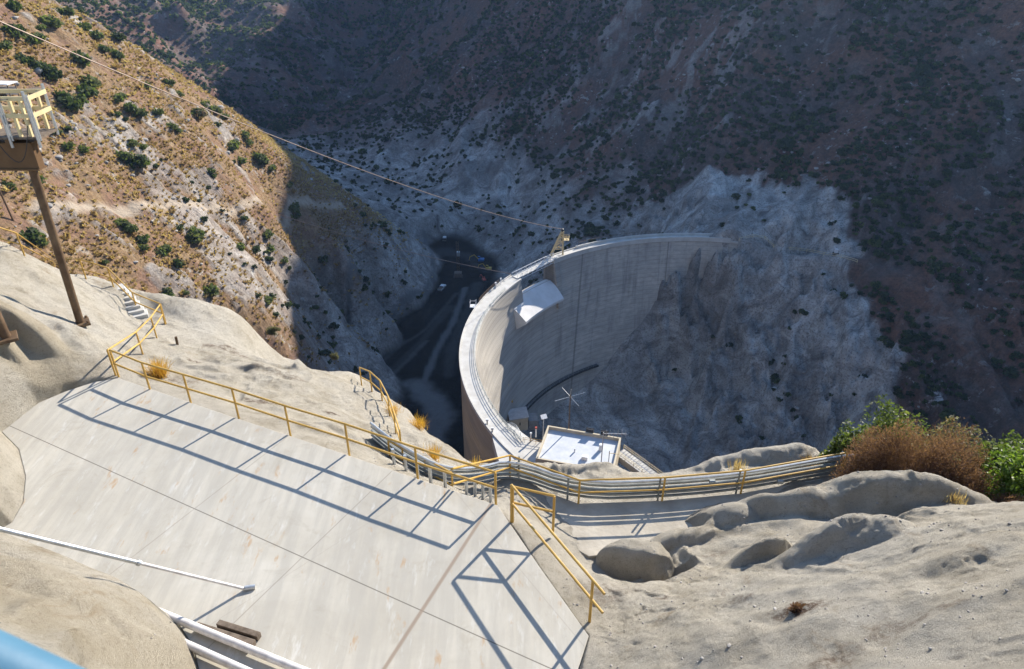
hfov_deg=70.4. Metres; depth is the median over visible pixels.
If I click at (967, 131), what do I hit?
shrub
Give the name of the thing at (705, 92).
shrub
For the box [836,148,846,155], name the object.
shrub
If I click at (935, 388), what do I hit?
shrub
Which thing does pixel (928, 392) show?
shrub
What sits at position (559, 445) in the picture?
control building
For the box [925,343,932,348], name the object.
shrub
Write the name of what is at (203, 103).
shrub
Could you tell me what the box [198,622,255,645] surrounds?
timber
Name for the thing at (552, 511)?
gate railing
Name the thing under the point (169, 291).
shrub
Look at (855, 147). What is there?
shrub
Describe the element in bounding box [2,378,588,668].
pavement
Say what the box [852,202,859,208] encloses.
shrub
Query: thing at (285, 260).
shrub
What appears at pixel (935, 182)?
shrub
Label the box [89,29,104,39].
shrub
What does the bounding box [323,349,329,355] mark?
shrub
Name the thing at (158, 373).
grass tuft
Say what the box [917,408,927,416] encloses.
shrub
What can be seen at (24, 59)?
shrub
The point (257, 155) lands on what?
shrub
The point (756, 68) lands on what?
shrub
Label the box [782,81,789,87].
shrub
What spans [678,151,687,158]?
shrub
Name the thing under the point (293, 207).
shrub
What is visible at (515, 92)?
chaparral
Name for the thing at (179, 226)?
shrub
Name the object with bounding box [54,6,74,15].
shrub
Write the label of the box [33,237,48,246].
shrub
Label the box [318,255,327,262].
shrub
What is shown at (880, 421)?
leafy shrub
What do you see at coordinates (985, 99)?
shrub
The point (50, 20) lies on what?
shrub
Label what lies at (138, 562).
brace pipe
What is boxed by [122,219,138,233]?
shrub
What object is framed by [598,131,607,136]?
shrub
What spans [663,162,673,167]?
shrub
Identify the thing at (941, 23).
shrub
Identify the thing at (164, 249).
shrub
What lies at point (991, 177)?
shrub
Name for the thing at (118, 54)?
shrub
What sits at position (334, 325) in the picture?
shrub
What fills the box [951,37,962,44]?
shrub
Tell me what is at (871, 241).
shrub
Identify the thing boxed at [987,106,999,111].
shrub
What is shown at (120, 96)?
shrub
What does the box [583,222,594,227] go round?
shrub
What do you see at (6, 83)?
hill hut
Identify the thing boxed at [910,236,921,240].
shrub
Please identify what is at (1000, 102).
shrub
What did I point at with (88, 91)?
shrub
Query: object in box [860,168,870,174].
shrub
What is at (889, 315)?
shrub
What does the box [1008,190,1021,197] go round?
shrub
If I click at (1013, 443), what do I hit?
leafy shrub
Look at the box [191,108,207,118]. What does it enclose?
shrub
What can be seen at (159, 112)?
shrub
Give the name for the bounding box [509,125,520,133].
shrub
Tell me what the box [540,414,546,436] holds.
solar panel
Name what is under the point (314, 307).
shrub
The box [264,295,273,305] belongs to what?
shrub
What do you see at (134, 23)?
shrub
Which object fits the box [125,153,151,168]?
shrub
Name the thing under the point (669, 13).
shrub
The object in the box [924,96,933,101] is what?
shrub
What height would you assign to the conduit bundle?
3.552 m
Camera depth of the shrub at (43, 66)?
176.05 m
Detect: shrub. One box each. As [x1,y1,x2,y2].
[0,40,12,49]
[0,180,16,190]
[1,22,27,37]
[5,0,21,11]
[14,52,35,64]
[19,227,46,244]
[25,31,45,43]
[28,59,47,72]
[31,175,46,183]
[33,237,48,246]
[35,23,46,30]
[40,14,63,27]
[41,64,62,80]
[52,90,70,96]
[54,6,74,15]
[56,92,88,111]
[61,141,75,150]
[71,49,91,62]
[75,83,98,96]
[76,61,89,67]
[78,22,91,30]
[78,74,101,87]
[78,144,89,153]
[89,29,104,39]
[98,44,110,52]
[108,32,126,41]
[109,48,124,58]
[110,91,126,102]
[114,218,129,225]
[115,150,135,161]
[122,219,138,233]
[123,102,137,112]
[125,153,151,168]
[126,139,138,146]
[129,20,140,26]
[131,107,148,117]
[134,234,149,243]
[137,244,148,250]
[139,143,148,149]
[141,81,151,88]
[152,108,163,115]
[154,244,171,256]
[158,51,167,56]
[162,78,175,84]
[162,286,175,296]
[166,122,178,129]
[167,53,174,58]
[172,258,185,268]
[175,224,183,230]
[176,90,184,96]
[181,2,192,10]
[185,225,205,243]
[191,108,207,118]
[200,99,210,106]
[202,283,219,296]
[206,167,215,172]
[208,104,222,113]
[210,173,216,178]
[220,113,229,118]
[227,139,240,151]
[236,242,244,250]
[238,156,247,163]
[241,130,249,138]
[245,139,254,144]
[250,151,267,161]
[252,245,260,253]
[257,157,269,165]
[261,41,272,45]
[262,229,273,239]
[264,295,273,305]
[265,256,273,260]
[266,243,275,253]
[266,326,280,335]
[268,164,276,170]
[281,256,288,263]
[285,300,292,308]
[286,180,292,187]
[288,200,299,212]
[290,210,301,220]
[310,304,318,309]
[315,40,324,46]
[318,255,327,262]
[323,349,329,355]
[328,322,339,329]
[328,341,337,348]
[330,352,338,359]
[378,220,387,227]
[379,56,387,63]
[381,63,389,68]
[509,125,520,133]
[526,50,534,56]
[550,172,556,178]
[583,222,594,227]
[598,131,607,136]
[614,92,621,98]
[625,188,635,193]
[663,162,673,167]
[665,9,677,17]
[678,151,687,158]
[701,89,709,95]
[724,71,731,79]
[724,153,734,158]
[731,193,740,199]
[737,140,747,146]
[741,92,750,99]
[752,8,764,15]
[752,64,763,72]
[769,373,779,383]
[770,112,778,117]
[772,34,785,40]
[774,170,788,176]
[775,134,795,150]
[780,153,794,163]
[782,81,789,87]
[789,113,800,119]
[797,107,806,114]
[808,171,820,177]
[817,419,870,469]
[819,107,832,113]
[828,416,1005,498]
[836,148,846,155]
[839,182,849,190]
[848,26,860,31]
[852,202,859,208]
[853,143,865,151]
[853,394,929,462]
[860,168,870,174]
[866,8,878,16]
[867,238,881,247]
[869,131,880,138]
[870,281,882,289]
[873,250,885,257]
[876,291,889,297]
[877,141,884,146]
[878,297,886,303]
[881,192,890,198]
[881,242,892,248]
[882,108,897,114]
[883,341,894,348]
[885,123,897,129]
[885,312,896,318]
[886,226,893,233]
[887,168,900,173]
[893,391,905,398]
[895,221,905,227]
[898,336,909,344]
[900,83,911,90]
[900,329,916,342]
[906,359,917,366]
[908,187,918,195]
[908,321,920,328]
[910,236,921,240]
[912,140,923,144]
[912,334,919,340]
[915,415,995,455]
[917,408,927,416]
[918,331,931,339]
[920,46,935,51]
[921,131,931,137]
[923,377,931,383]
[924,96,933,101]
[925,259,942,272]
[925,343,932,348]
[925,389,933,394]
[927,231,939,237]
[930,384,940,390]
[931,102,941,108]
[931,180,940,184]
[934,20,946,26]
[934,142,945,149]
[939,407,956,422]
[941,169,952,176]
[941,234,954,243]
[942,452,962,480]
[945,15,957,20]
[945,272,965,283]
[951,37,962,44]
[952,244,966,255]
[953,132,964,140]
[954,288,964,294]
[959,162,971,168]
[960,393,967,399]
[963,128,973,135]
[963,301,974,308]
[964,222,974,228]
[966,5,978,12]
[969,254,980,261]
[969,429,1023,495]
[977,273,983,280]
[978,14,992,23]
[979,96,993,102]
[979,126,990,132]
[980,439,1023,500]
[983,151,994,157]
[984,174,996,180]
[984,225,998,232]
[985,100,998,106]
[985,218,994,223]
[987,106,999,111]
[990,329,998,334]
[991,492,1023,502]
[995,100,1003,104]
[996,308,1008,316]
[997,229,1008,234]
[1000,254,1015,262]
[1002,329,1012,336]
[1002,366,1019,379]
[1005,340,1015,347]
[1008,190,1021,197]
[1011,351,1023,358]
[1013,268,1022,275]
[1014,273,1023,279]
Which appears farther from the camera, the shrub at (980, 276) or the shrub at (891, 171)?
the shrub at (891, 171)
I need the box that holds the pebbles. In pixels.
[0,416,1023,667]
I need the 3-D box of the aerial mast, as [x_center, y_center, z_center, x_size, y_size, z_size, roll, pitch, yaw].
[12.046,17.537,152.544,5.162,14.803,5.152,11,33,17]
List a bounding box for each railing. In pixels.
[0,227,166,323]
[106,304,165,375]
[109,349,496,504]
[359,367,401,441]
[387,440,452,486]
[450,452,848,503]
[474,290,520,440]
[507,422,524,440]
[513,486,555,531]
[739,234,857,261]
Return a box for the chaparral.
[55,0,1023,442]
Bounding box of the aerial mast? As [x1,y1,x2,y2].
[556,390,585,428]
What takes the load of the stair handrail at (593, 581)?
on the sprayed concrete ground at (70, 609)
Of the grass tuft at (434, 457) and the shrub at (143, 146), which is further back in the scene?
the shrub at (143, 146)
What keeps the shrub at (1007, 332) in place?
on the hills
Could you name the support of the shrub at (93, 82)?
on the hills
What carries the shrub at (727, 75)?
on the hills
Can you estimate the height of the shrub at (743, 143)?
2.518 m
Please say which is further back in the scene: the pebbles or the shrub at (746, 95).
the shrub at (746, 95)
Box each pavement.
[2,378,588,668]
[492,424,540,462]
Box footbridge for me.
[512,253,557,278]
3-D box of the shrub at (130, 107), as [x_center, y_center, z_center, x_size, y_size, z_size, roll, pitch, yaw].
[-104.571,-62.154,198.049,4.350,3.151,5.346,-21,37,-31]
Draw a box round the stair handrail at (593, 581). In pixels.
[510,484,605,622]
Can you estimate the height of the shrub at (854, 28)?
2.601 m
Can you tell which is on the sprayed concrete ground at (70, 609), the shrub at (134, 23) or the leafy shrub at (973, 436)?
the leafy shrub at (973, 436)
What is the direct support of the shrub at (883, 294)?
on the hills
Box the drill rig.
[453,241,462,278]
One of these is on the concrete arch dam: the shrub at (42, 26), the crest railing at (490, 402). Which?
the crest railing at (490, 402)
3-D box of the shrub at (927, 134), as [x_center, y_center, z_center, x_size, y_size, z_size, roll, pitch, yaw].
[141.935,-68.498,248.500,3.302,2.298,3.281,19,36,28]
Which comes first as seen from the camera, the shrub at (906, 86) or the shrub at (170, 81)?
the shrub at (170, 81)
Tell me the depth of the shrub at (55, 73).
177.91 m
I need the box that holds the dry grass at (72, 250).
[0,0,432,368]
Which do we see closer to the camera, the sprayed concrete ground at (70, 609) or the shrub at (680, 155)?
the sprayed concrete ground at (70, 609)
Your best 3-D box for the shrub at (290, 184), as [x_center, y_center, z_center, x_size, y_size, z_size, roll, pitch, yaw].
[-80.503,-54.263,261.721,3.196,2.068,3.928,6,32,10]
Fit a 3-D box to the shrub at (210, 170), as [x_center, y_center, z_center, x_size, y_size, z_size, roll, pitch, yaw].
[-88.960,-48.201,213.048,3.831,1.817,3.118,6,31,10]
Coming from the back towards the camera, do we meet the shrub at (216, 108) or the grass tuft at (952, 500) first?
the shrub at (216, 108)
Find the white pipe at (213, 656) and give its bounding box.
[185,639,251,668]
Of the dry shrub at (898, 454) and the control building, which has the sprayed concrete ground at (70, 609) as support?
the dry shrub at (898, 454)
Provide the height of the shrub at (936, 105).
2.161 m
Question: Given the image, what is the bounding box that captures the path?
[537,478,822,557]
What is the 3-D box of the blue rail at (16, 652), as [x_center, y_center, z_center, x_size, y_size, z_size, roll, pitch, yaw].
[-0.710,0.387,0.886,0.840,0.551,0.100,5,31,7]
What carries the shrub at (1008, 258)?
on the hills
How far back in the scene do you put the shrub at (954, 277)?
214.98 m
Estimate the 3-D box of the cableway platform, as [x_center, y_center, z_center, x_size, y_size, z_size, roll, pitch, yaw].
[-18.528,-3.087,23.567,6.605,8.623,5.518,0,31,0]
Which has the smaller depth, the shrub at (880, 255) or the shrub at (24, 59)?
the shrub at (24, 59)
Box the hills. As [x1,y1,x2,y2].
[0,0,1023,489]
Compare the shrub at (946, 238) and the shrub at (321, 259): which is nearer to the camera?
the shrub at (946, 238)
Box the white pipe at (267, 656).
[159,607,308,668]
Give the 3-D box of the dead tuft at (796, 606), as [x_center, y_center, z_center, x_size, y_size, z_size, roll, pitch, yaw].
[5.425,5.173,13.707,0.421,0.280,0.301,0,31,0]
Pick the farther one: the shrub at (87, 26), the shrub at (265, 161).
the shrub at (265, 161)
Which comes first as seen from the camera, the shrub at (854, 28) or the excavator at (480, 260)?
the shrub at (854, 28)
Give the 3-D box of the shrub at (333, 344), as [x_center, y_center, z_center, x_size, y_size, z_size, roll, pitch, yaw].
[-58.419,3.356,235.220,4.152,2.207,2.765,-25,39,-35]
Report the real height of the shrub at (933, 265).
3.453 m
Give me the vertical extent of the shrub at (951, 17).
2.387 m
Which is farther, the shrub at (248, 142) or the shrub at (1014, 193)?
the shrub at (248, 142)
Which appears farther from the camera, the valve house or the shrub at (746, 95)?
the shrub at (746, 95)
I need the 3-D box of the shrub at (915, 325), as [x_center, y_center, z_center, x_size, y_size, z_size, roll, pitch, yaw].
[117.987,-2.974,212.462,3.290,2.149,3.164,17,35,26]
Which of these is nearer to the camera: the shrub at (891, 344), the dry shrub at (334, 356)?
the dry shrub at (334, 356)
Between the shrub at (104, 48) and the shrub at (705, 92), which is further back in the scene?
the shrub at (705, 92)
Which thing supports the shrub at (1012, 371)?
on the hills
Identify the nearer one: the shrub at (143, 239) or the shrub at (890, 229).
the shrub at (143, 239)
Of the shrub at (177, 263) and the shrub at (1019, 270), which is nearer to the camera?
the shrub at (177, 263)
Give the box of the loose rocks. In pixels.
[0,0,1022,439]
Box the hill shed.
[27,87,44,99]
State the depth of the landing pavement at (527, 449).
154.67 m
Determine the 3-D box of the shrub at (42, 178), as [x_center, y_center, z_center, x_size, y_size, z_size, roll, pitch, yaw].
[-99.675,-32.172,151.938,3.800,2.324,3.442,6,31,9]
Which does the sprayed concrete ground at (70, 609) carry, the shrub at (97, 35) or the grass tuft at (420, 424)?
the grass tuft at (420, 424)
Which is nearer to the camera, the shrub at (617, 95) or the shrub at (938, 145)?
the shrub at (938, 145)
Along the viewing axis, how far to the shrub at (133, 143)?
188.19 m
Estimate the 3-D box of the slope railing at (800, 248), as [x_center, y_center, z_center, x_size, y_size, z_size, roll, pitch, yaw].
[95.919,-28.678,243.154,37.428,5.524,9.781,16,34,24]
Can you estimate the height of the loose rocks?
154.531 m
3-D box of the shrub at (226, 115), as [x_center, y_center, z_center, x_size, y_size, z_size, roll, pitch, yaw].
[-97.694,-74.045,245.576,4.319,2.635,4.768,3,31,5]
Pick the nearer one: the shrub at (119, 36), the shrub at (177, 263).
the shrub at (177, 263)
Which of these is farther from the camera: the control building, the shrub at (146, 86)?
the shrub at (146, 86)
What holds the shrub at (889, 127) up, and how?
on the hills
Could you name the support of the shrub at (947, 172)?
on the hills
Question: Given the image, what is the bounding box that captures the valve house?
[508,406,538,430]
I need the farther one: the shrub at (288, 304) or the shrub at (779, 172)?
the shrub at (779, 172)
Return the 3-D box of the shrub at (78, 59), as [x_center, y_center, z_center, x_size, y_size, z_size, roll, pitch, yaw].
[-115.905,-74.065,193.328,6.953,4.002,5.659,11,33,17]
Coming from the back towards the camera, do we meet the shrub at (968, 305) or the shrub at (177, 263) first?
the shrub at (968, 305)
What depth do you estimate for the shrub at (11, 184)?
144.74 m
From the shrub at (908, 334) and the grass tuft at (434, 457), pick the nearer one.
the grass tuft at (434, 457)
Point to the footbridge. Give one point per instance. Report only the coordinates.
(526, 271)
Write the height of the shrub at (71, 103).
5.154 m
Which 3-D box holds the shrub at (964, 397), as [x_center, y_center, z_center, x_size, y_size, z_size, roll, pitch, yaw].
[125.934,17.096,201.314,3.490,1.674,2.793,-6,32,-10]
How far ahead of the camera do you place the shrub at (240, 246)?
200.81 m
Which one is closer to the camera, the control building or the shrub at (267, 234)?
the control building
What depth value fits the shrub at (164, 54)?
528.88 m
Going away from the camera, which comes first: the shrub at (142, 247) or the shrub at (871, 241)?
the shrub at (142, 247)
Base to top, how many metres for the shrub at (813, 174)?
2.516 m
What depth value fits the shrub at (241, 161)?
239.71 m
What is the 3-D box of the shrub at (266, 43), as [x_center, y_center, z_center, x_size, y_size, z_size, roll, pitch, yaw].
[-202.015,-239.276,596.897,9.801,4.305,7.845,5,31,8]
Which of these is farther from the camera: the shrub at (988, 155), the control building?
the shrub at (988, 155)
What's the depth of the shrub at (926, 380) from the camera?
203.58 m
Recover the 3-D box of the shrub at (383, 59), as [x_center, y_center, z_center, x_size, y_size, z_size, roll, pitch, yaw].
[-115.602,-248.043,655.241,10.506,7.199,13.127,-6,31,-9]
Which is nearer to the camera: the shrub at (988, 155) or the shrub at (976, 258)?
the shrub at (976, 258)
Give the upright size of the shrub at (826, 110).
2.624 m
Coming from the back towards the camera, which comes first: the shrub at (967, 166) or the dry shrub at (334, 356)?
the shrub at (967, 166)
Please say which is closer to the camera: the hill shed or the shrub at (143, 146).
the hill shed
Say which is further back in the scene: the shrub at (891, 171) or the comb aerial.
the shrub at (891, 171)
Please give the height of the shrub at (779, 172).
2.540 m
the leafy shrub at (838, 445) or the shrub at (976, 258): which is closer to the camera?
the leafy shrub at (838, 445)
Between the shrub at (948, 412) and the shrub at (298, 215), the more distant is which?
the shrub at (298, 215)
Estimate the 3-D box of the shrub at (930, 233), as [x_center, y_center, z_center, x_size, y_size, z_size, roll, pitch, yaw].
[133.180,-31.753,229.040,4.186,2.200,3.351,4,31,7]
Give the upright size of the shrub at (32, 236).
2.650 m
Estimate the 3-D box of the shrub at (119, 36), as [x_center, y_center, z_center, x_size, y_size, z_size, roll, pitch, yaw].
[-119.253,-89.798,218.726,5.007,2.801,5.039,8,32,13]
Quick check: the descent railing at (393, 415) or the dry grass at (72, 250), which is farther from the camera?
the dry grass at (72, 250)
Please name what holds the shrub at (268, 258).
on the hills
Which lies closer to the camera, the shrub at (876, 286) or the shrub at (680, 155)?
the shrub at (876, 286)
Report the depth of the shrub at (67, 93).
176.64 m
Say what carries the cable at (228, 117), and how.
attached to the hoist tower
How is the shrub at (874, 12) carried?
on the hills
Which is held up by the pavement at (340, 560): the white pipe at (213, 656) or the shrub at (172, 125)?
the white pipe at (213, 656)
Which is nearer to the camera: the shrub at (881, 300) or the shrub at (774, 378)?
the shrub at (881, 300)
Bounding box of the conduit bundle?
[369,422,853,501]
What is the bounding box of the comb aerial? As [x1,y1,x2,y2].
[601,430,625,461]
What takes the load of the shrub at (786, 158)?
on the hills
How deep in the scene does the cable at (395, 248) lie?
236.27 m
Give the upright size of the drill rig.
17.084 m
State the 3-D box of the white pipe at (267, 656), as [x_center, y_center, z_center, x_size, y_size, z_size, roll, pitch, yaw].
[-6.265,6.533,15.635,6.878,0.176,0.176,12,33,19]
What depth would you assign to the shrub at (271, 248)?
223.02 m
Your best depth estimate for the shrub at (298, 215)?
257.90 m
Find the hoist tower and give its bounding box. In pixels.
[550,228,569,256]
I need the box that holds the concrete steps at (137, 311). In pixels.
[117,284,148,318]
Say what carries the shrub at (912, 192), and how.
on the hills
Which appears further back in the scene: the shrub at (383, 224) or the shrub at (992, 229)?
the shrub at (383, 224)
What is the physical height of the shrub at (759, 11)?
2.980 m
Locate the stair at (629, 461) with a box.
[618,445,662,473]
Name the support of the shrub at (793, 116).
on the hills
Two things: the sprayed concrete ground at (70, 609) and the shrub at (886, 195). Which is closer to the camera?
the sprayed concrete ground at (70, 609)
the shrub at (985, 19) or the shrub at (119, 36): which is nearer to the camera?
the shrub at (119, 36)
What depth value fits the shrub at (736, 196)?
268.59 m
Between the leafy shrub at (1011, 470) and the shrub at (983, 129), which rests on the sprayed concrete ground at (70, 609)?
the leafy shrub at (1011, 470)
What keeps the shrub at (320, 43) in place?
on the hills
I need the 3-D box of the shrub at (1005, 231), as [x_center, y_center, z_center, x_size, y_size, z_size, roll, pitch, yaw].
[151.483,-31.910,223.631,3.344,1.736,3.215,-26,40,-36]
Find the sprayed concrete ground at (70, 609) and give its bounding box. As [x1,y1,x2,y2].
[0,241,1023,668]
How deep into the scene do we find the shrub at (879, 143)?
251.75 m
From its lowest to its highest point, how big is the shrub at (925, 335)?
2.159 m
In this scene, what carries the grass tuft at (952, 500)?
on the sprayed concrete ground at (70, 609)
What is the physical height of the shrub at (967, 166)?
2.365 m
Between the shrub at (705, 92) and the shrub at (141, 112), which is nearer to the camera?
the shrub at (141, 112)
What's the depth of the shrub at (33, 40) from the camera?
182.18 m
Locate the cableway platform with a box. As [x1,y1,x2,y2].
[0,84,90,344]
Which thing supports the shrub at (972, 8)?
on the hills
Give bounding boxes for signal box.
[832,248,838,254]
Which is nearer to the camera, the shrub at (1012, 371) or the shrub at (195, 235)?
the shrub at (195, 235)
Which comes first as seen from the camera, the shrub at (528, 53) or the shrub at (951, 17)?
the shrub at (951, 17)
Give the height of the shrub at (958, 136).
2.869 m
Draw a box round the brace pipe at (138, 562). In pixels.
[0,526,254,590]
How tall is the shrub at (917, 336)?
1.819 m
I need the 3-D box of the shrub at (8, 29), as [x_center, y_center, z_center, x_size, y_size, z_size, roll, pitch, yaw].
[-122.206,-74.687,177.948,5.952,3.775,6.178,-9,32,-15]
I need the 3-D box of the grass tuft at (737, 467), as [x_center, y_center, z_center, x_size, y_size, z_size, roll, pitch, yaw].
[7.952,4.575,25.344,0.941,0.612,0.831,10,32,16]
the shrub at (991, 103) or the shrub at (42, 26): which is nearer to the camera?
the shrub at (42, 26)
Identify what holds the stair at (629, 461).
on the hills
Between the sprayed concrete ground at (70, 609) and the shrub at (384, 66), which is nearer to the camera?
the sprayed concrete ground at (70, 609)
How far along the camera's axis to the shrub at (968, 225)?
226.05 m
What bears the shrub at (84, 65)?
on the hills
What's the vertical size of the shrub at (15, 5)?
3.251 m
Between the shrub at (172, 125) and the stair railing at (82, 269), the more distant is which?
the shrub at (172, 125)
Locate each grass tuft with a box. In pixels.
[139,354,173,379]
[379,401,403,414]
[408,409,429,430]
[422,441,448,461]
[727,458,748,470]
[942,489,970,504]
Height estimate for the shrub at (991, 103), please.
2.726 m
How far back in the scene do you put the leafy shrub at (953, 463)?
21.89 m
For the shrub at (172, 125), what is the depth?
210.82 m
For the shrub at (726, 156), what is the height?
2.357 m
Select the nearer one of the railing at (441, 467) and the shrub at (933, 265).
the railing at (441, 467)
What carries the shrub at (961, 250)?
on the hills
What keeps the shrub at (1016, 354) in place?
on the hills
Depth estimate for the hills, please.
257.29 m
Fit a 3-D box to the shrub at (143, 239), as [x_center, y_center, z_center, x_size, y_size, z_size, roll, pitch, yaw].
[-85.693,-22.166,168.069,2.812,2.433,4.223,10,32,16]
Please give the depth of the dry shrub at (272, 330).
67.68 m
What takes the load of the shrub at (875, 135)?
on the hills
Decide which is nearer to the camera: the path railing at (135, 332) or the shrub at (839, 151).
the path railing at (135, 332)
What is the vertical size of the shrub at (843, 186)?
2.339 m
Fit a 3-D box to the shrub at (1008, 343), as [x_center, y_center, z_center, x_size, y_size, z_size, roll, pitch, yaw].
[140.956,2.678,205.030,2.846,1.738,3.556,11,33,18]
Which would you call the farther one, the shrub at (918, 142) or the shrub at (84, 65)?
the shrub at (918, 142)
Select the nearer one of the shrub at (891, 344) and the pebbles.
the pebbles
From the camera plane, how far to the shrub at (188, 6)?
620.95 m
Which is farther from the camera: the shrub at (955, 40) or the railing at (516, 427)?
the shrub at (955, 40)
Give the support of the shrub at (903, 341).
on the hills
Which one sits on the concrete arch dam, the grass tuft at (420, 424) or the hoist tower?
the hoist tower
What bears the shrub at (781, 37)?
on the hills
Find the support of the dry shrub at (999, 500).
on the sprayed concrete ground at (70, 609)
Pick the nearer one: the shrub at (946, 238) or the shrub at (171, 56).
the shrub at (946, 238)
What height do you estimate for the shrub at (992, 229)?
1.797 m
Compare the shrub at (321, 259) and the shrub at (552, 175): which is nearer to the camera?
the shrub at (321, 259)
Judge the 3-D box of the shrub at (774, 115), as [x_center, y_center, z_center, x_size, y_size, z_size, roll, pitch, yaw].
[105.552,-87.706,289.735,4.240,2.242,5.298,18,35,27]
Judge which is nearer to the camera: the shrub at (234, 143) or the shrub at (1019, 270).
the shrub at (1019, 270)
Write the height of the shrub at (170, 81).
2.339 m
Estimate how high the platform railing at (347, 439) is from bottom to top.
1.192 m
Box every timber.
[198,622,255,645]
[216,620,260,640]
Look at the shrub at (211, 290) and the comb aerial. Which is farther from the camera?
the shrub at (211, 290)
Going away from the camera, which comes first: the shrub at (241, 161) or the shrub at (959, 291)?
the shrub at (959, 291)
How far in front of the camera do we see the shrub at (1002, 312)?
208.12 m
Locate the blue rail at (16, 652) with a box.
[0,629,84,668]
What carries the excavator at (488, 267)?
on the hills
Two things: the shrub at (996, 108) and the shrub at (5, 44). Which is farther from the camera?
the shrub at (996, 108)
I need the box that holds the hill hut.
[0,81,19,95]
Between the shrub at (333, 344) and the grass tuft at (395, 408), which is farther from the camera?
the shrub at (333, 344)
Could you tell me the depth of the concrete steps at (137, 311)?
33.55 m
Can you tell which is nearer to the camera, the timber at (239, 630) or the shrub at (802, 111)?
the timber at (239, 630)
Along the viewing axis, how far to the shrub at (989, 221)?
227.91 m
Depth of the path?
23.20 m
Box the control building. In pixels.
[536,425,620,465]
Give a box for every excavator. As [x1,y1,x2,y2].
[468,255,483,262]
[477,263,491,271]
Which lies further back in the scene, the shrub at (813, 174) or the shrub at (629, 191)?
the shrub at (629, 191)
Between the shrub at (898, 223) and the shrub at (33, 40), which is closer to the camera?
the shrub at (33, 40)
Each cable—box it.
[0,21,559,228]
[282,215,509,273]
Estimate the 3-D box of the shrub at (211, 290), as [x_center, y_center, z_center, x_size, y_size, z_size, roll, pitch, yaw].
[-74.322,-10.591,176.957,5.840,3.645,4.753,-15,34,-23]
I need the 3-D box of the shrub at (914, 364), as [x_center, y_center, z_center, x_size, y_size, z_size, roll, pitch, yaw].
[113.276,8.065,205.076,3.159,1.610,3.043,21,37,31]
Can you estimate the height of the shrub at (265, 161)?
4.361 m
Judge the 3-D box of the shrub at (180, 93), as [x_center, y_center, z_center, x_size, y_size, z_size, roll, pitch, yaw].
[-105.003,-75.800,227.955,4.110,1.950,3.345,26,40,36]
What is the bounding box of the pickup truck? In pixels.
[437,284,445,290]
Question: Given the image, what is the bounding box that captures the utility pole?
[0,190,14,221]
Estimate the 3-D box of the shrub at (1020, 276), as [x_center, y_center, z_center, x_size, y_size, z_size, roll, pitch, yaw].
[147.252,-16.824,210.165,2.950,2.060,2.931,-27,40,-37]
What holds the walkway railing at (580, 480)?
on the sprayed concrete ground at (70, 609)
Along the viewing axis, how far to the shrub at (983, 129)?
240.82 m
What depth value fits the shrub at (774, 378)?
238.61 m
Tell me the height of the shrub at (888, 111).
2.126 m
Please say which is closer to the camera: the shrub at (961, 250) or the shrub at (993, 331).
the shrub at (993, 331)
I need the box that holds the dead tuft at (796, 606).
[788,601,805,613]
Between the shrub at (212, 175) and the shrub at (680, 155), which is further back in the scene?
the shrub at (680, 155)
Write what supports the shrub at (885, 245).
on the hills
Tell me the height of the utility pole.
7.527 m
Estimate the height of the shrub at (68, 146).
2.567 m
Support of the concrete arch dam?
on the hills
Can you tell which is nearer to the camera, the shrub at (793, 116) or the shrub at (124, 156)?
the shrub at (124, 156)
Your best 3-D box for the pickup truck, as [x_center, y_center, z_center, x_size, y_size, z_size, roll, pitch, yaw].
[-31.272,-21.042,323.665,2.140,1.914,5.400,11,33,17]
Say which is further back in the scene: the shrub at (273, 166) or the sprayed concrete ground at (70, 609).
the shrub at (273, 166)
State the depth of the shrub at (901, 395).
205.87 m
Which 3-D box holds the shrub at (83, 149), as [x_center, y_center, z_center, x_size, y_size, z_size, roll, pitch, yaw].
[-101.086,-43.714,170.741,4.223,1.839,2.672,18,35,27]
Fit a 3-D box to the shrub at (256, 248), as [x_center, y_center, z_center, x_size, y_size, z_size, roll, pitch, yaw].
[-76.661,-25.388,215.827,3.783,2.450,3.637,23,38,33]
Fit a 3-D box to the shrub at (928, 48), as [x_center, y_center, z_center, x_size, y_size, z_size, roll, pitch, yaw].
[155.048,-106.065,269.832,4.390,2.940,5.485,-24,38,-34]
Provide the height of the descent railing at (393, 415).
4.456 m
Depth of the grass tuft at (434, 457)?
26.37 m
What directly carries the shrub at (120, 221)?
on the hills
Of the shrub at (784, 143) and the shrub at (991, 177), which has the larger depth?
the shrub at (784, 143)
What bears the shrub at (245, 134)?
on the hills
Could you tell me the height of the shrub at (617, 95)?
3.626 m
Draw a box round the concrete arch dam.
[459,233,737,462]
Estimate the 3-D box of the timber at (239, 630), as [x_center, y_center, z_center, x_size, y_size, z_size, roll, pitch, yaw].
[-5.977,6.467,15.867,1.052,0.150,0.130,9,32,15]

